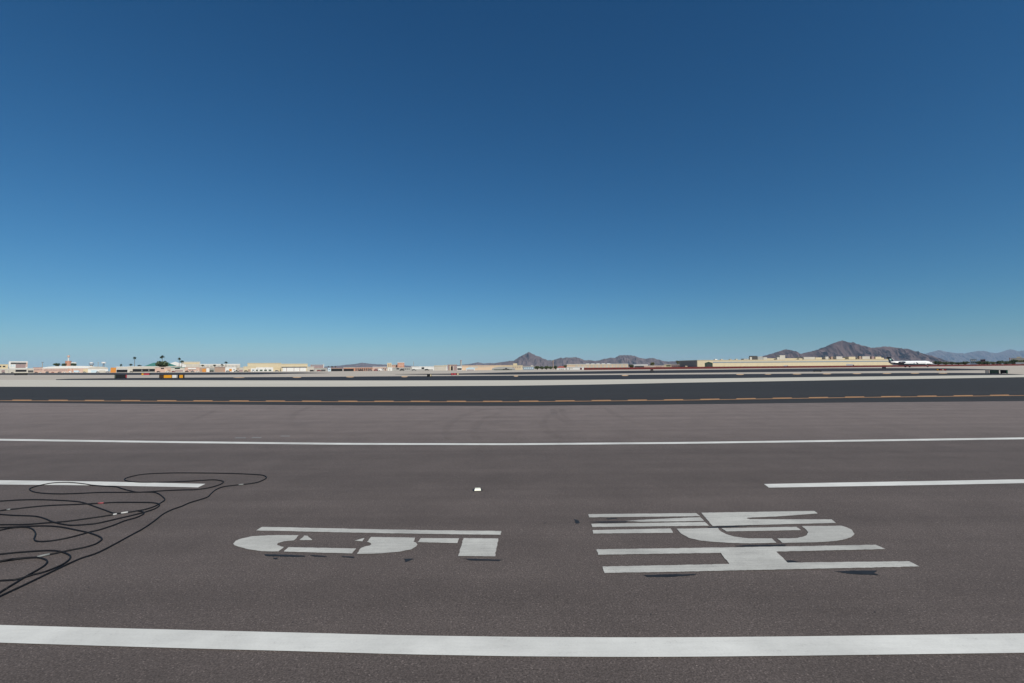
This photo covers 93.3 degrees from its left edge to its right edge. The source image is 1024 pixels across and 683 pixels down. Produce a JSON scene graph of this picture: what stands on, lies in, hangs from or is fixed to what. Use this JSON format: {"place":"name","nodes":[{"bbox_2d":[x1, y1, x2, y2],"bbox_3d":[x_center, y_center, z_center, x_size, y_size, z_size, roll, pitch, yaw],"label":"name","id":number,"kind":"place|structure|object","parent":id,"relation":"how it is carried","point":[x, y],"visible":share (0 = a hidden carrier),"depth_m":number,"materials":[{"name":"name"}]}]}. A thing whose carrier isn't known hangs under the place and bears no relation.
{"place":"outdoors","nodes":[
{"label":"outdoors","id":0,"kind":"place"},
{"bbox_2d":[8,361,27,368],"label":"terminal building","id":1,"kind":"structure","parent":0,"point":[18,364],"depth_m":859.55,"materials":[{"name":"white paint"}]},
{"bbox_2d":[33,367,42,372],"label":"office building","id":2,"kind":"structure","parent":0,"point":[38,369],"depth_m":719.10,"materials":[{"name":"beige concrete"}]},
{"bbox_2d":[42,366,93,372],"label":"terminal building","id":3,"kind":"structure","parent":0,"point":[66,369],"depth_m":694.43,"materials":[{"name":"white paint"}]},
{"bbox_2d":[65,355,71,365],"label":"control tower","id":4,"kind":"structure","parent":0,"point":[68,362],"depth_m":997.37,"materials":[{"name":"concrete"}]},
{"bbox_2d":[146,363,176,366],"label":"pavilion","id":5,"kind":"structure","parent":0,"point":[153,364],"depth_m":804.88,"materials":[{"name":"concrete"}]},
{"bbox_2d":[181,362,199,366],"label":"warehouse","id":6,"kind":"structure","parent":0,"point":[192,364],"depth_m":900.11,"materials":[{"name":"concrete"}]},
{"bbox_2d":[200,364,239,370],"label":"warehouse","id":7,"kind":"structure","parent":0,"point":[224,365],"depth_m":919.18,"materials":[{"name":"concrete"}]},
{"bbox_2d":[236,367,243,371],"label":"garage","id":8,"kind":"structure","parent":0,"point":[239,369],"depth_m":519.20,"materials":[{"name":"concrete"}]},
{"bbox_2d":[243,366,255,371],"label":"garage","id":9,"kind":"structure","parent":0,"point":[249,368],"depth_m":499.47,"materials":[{"name":"beige paint"}]},
{"bbox_2d":[311,365,322,367],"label":"office building","id":10,"kind":"structure","parent":0,"point":[318,366],"depth_m":699.73,"materials":[{"name":"grey metal"}]},
{"bbox_2d":[331,368,341,370],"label":"carport","id":11,"kind":"object","parent":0,"point":[336,369],"visible":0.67,"depth_m":449.11,"materials":[{"name":"concrete"}]},
{"bbox_2d":[324,363,410,368],"bbox_3d":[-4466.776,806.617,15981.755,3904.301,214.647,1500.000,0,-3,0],"label":"hills","id":12,"kind":"structure","parent":0,"point":[364,365],"depth_m":15693.86,"materials":[{"name":"beige"}]},
{"bbox_2d":[397,362,404,366],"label":"apartment block","id":13,"kind":"structure","parent":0,"point":[400,364],"depth_m":649.32,"materials":[{"name":"concrete"}]},
{"bbox_2d":[411,366,433,370],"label":"warehouse","id":14,"kind":"structure","parent":0,"point":[419,368],"depth_m":458.99,"materials":[{"name":"white paint"}]},
{"bbox_2d":[434,365,447,370],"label":"warehouse","id":15,"kind":"structure","parent":0,"point":[441,368],"depth_m":419.35,"materials":[{"name":"concrete"}]},
{"bbox_2d":[448,365,456,369],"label":"colonnade building","id":16,"kind":"structure","parent":0,"point":[452,367],"depth_m":429.19,"materials":[{"name":"beige paint"}]},
{"bbox_2d":[447,362,493,367],"bbox_3d":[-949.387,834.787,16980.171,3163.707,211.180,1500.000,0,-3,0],"label":"hills","id":17,"kind":"structure","parent":0,"point":[477,363],"depth_m":16839.48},
{"bbox_2d":[462,365,510,369],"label":"warehouse","id":18,"kind":"structure","parent":0,"point":[482,367],"depth_m":438.53,"materials":[{"name":"beige paint"}]},
{"bbox_2d":[0,401,1023,682],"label":"runway","id":19,"kind":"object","parent":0,"point":[714,543],"visible":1,"depth_m":4.91,"materials":[{"name":"grey asphalt"}]},
{"bbox_2d":[0,557,47,592],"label":"power cable","id":20,"kind":"object","parent":19,"relation":"on","point":[45,559],"visible":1,"depth_m":4.44,"materials":[{"name":"black rubber"}]},
{"bbox_2d":[0,550,70,580],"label":"power cable","id":21,"kind":"object","parent":19,"relation":"on","point":[38,572],"visible":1,"depth_m":4.55,"materials":[{"name":"black rubber"}]},
{"bbox_2d":[0,525,102,560],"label":"power cable","id":22,"kind":"object","parent":19,"relation":"on","point":[60,551],"visible":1,"depth_m":5.18,"materials":[{"name":"black rubber"}]},
{"bbox_2d":[0,513,116,524],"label":"power cable","id":23,"kind":"object","parent":19,"relation":"on","point":[60,521],"visible":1,"depth_m":5.72,"materials":[{"name":"black rubber"}]},
{"bbox_2d":[0,510,144,541],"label":"power cable","id":24,"kind":"object","parent":19,"relation":"on","point":[70,536],"visible":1,"depth_m":5.44,"materials":[{"name":"black rubber"}]},
{"bbox_2d":[0,502,159,525],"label":"power cable","id":25,"kind":"object","parent":19,"relation":"on","point":[79,504],"visible":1,"depth_m":6.14,"materials":[{"name":"black rubber"}]},
{"bbox_2d":[0,472,266,596],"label":"power cable","id":26,"kind":"object","parent":19,"relation":"on","point":[127,511],"visible":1,"depth_m":7.04,"materials":[{"name":"black rubber"}]},
{"bbox_2d":[0,377,1023,405],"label":"taxiway","id":27,"kind":"structure","parent":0,"point":[933,390],"depth_m":33.05,"materials":[{"name":"grey asphalt"}]},
{"bbox_2d":[0,375,1023,386],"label":"concrete shoulder","id":28,"kind":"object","parent":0,"point":[180,383],"visible":0.93,"depth_m":63.89},
{"bbox_2d":[0,364,1023,379],"bbox_3d":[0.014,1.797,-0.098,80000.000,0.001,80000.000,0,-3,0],"label":"ground","id":29,"kind":"structure","parent":0,"point":[1010,369],"depth_m":171.31,"materials":[{"name":"grey concrete"}]},
{"bbox_2d":[0,364,7,368],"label":"office building","id":30,"kind":"structure","parent":29,"relation":"on","point":[3,366],"depth_m":831.93,"materials":[{"name":"beige"}]},
{"bbox_2d":[0,369,8,372],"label":"storage shed","id":31,"kind":"structure","parent":29,"relation":"on","point":[4,370],"depth_m":719.51,"materials":[{"name":"concrete"}]},
{"bbox_2d":[9,368,33,372],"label":"hangar","id":32,"kind":"structure","parent":29,"relation":"on","point":[22,370],"depth_m":689.02,"materials":[{"name":"metal"}]},
{"bbox_2d":[88,367,107,372],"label":"hangar","id":33,"kind":"structure","parent":29,"relation":"on","point":[98,369],"depth_m":638.81,"materials":[{"name":"white paint"}]},
{"bbox_2d":[116,367,127,371],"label":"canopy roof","id":34,"kind":"structure","parent":29,"relation":"on","point":[121,369],"depth_m":618.88,"materials":[{"name":"white paint"}]},
{"bbox_2d":[128,366,156,371],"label":"open shed","id":35,"kind":"structure","parent":29,"relation":"on","point":[141,368],"depth_m":598.60,"materials":[{"name":"concrete"}]},
{"bbox_2d":[0,372,304,374],"bbox_3d":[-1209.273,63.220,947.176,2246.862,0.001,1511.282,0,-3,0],"label":"runway","id":36,"kind":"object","parent":29,"relation":"on","point":[235,373],"visible":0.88,"depth_m":285.91,"materials":[{"name":"grey asphalt"}]},
{"bbox_2d":[155,361,169,366],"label":"leafy tree","id":37,"kind":"object","parent":29,"relation":"on","point":[162,363],"visible":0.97,"depth_m":615.99,"materials":[{"name":"green plant"}]},
{"bbox_2d":[155,367,170,371],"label":"workshop","id":38,"kind":"structure","parent":29,"relation":"on","point":[162,369],"depth_m":559.23,"materials":[{"name":"concrete"}]},
{"bbox_2d":[171,367,184,371],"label":"workshop","id":39,"kind":"structure","parent":29,"relation":"on","point":[178,369],"depth_m":544.12,"materials":[{"name":"concrete"}]},
{"bbox_2d":[170,362,185,370],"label":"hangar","id":40,"kind":"structure","parent":29,"relation":"on","point":[177,364],"depth_m":861.97,"materials":[{"name":"white paint"}]},
{"bbox_2d":[184,367,199,371],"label":"workshop","id":41,"kind":"structure","parent":29,"relation":"on","point":[190,369],"depth_m":553.88,"materials":[{"name":"concrete"}]},
{"bbox_2d":[199,367,209,371],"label":"depot","id":42,"kind":"structure","parent":29,"relation":"on","point":[203,369],"depth_m":519.09,"materials":[{"name":"white paint"}]},
{"bbox_2d":[215,367,224,371],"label":"storage block","id":43,"kind":"structure","parent":29,"relation":"on","point":[219,369],"depth_m":499.30,"materials":[{"name":"concrete"}]},
{"bbox_2d":[225,367,235,371],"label":"garage","id":44,"kind":"structure","parent":29,"relation":"on","point":[231,369],"depth_m":504.24,"materials":[{"name":"white paint"}]},
{"bbox_2d":[247,363,280,371],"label":"hangar","id":45,"kind":"structure","parent":29,"relation":"on","point":[267,366],"depth_m":560.24,"materials":[{"name":"beige paint"}]},
{"bbox_2d":[256,367,272,371],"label":"hangar door","id":46,"kind":"structure","parent":45,"relation":"in","point":[257,368],"depth_m":558.79,"materials":[{"name":"white paint"}]},
{"bbox_2d":[281,364,307,370],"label":"hangar","id":47,"kind":"structure","parent":29,"relation":"on","point":[294,367],"depth_m":544.01,"materials":[{"name":"beige paint"}]},
{"bbox_2d":[283,368,305,370],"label":"hangar door","id":48,"kind":"structure","parent":47,"relation":"in","point":[284,369],"depth_m":544.18,"materials":[{"name":"white paint"}]},
{"bbox_2d":[314,368,326,370],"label":"shed","id":49,"kind":"structure","parent":29,"relation":"on","point":[321,369],"depth_m":459.44,"materials":[{"name":"grey metal"}]},
{"bbox_2d":[343,367,353,370],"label":"carport","id":50,"kind":"object","parent":29,"relation":"on","point":[348,368],"visible":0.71,"depth_m":449.10,"materials":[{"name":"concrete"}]},
{"bbox_2d":[354,367,372,370],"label":"apartment block","id":51,"kind":"structure","parent":29,"relation":"on","point":[362,368],"depth_m":454.08,"materials":[{"name":"concrete"}]},
{"bbox_2d":[373,367,386,370],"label":"apartment block","id":52,"kind":"structure","parent":29,"relation":"on","point":[383,368],"depth_m":459.50,"materials":[{"name":"white paint"}]},
{"bbox_2d":[392,367,411,370],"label":"storage shed","id":53,"kind":"structure","parent":29,"relation":"on","point":[403,368],"depth_m":449.14,"materials":[{"name":"grey metal"}]},
{"bbox_2d":[492,367,514,369],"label":"quonset hut","id":54,"kind":"object","parent":29,"relation":"on","point":[502,368],"visible":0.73,"depth_m":399.09,"materials":[{"name":"grey metal"}]},
{"bbox_2d":[56,373,1023,379],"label":"taxiway","id":55,"kind":"structure","parent":29,"relation":"on","point":[594,377],"depth_m":91.30,"materials":[{"name":"concrete"}]},
{"bbox_2d":[114,375,126,378],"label":"airfield sign","id":56,"kind":"object","parent":55,"relation":"on","point":[120,376],"visible":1,"depth_m":112.03,"materials":[{"name":"black paint"}]},
{"bbox_2d":[159,375,176,378],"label":"airfield sign","id":57,"kind":"object","parent":55,"relation":"on","point":[167,376],"visible":1,"depth_m":106.83,"materials":[{"name":"orange paint"}]},
{"bbox_2d":[990,370,998,373],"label":"airfield sign","id":58,"kind":"object","parent":55,"relation":"on","point":[994,371],"visible":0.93,"depth_m":85.74,"materials":[{"name":"black paint"}]},
{"bbox_2d":[557,366,565,369],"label":"bungalow","id":59,"kind":"object","parent":29,"relation":"on","point":[561,368],"visible":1,"depth_m":399.57,"materials":[{"name":"white paint"}]},
{"bbox_2d":[567,367,583,369],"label":"bungalow","id":60,"kind":"object","parent":29,"relation":"on","point":[575,368],"visible":1,"depth_m":379.32,"materials":[{"name":"white paint"}]},
{"bbox_2d":[395,368,993,374],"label":"runway","id":61,"kind":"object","parent":29,"relation":"on","point":[763,370],"visible":0.87,"depth_m":169.93,"materials":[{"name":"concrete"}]},
{"bbox_2d":[680,355,891,366],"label":"hangar","id":62,"kind":"structure","parent":29,"relation":"on","point":[780,360],"depth_m":520.04,"materials":[{"name":"beige paint"}]},
{"bbox_2d":[584,364,1023,369],"bbox_3d":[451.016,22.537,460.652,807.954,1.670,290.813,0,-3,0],"label":"barrier fence","id":63,"kind":"object","parent":29,"relation":"on","point":[633,368],"visible":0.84,"depth_m":373.12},
{"bbox_2d":[887,357,932,366],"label":"jet airliner","id":64,"kind":"object","parent":29,"relation":"on","point":[905,363],"visible":0.97,"depth_m":333.47,"materials":[{"name":"white paint"}]},
{"bbox_2d":[1009,359,1018,363],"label":"leafy tree","id":65,"kind":"object","parent":29,"relation":"on","point":[1012,361],"visible":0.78,"depth_m":667.51,"materials":[{"name":"green plant"}]},
{"bbox_2d":[1011,357,1023,363],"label":"parking structure","id":66,"kind":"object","parent":29,"relation":"on","point":[1018,358],"visible":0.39,"depth_m":807.53,"materials":[{"name":"concrete"}]},
{"bbox_2d":[0,0,1023,370],"label":"sky","id":67,"kind":"structure","parent":0,"point":[242,182],"materials":[{"name":"blue"}]},
{"bbox_2d":[511,363,522,369],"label":"office building","id":68,"kind":"structure","parent":0,"point":[516,366],"depth_m":419.27,"materials":[{"name":"beige paint"}]},
{"bbox_2d":[522,365,533,369],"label":"office building","id":69,"kind":"structure","parent":0,"point":[531,367],"depth_m":424.26,"materials":[{"name":"concrete"}]},
{"bbox_2d":[489,352,678,367],"bbox_3d":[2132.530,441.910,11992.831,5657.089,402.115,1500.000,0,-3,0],"label":"mountain","id":70,"kind":"structure","parent":0,"point":[528,359],"depth_m":11655.37,"materials":[{"name":"stone"}]},
{"bbox_2d":[567,363,627,367],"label":"warehouse","id":71,"kind":"structure","parent":0,"point":[602,365],"depth_m":518.47,"materials":[{"name":"beige paint"}]},
{"bbox_2d":[644,365,663,366],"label":"storage shed","id":72,"kind":"structure","parent":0,"point":[653,365],"depth_m":519.04,"materials":[{"name":"concrete"}]},
{"bbox_2d":[705,362,712,366],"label":"barn","id":73,"kind":"structure","parent":0,"point":[708,364],"depth_m":479.24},
{"bbox_2d":[763,340,950,364],"bbox_3d":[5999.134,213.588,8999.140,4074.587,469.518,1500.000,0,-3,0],"label":"mountain","id":74,"kind":"structure","parent":0,"point":[842,348],"depth_m":8738.17,"materials":[{"name":"stone"}]},
{"bbox_2d":[970,359,976,364],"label":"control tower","id":75,"kind":"structure","parent":0,"point":[972,361],"depth_m":899.26,"materials":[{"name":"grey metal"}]},
{"bbox_2d":[926,349,1023,363],"bbox_3d":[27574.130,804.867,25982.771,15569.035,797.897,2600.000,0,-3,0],"label":"mountain range","id":76,"kind":"structure","parent":0,"point":[1005,355],"depth_m":25500.36,"materials":[{"name":"grey stone"}]}
]}

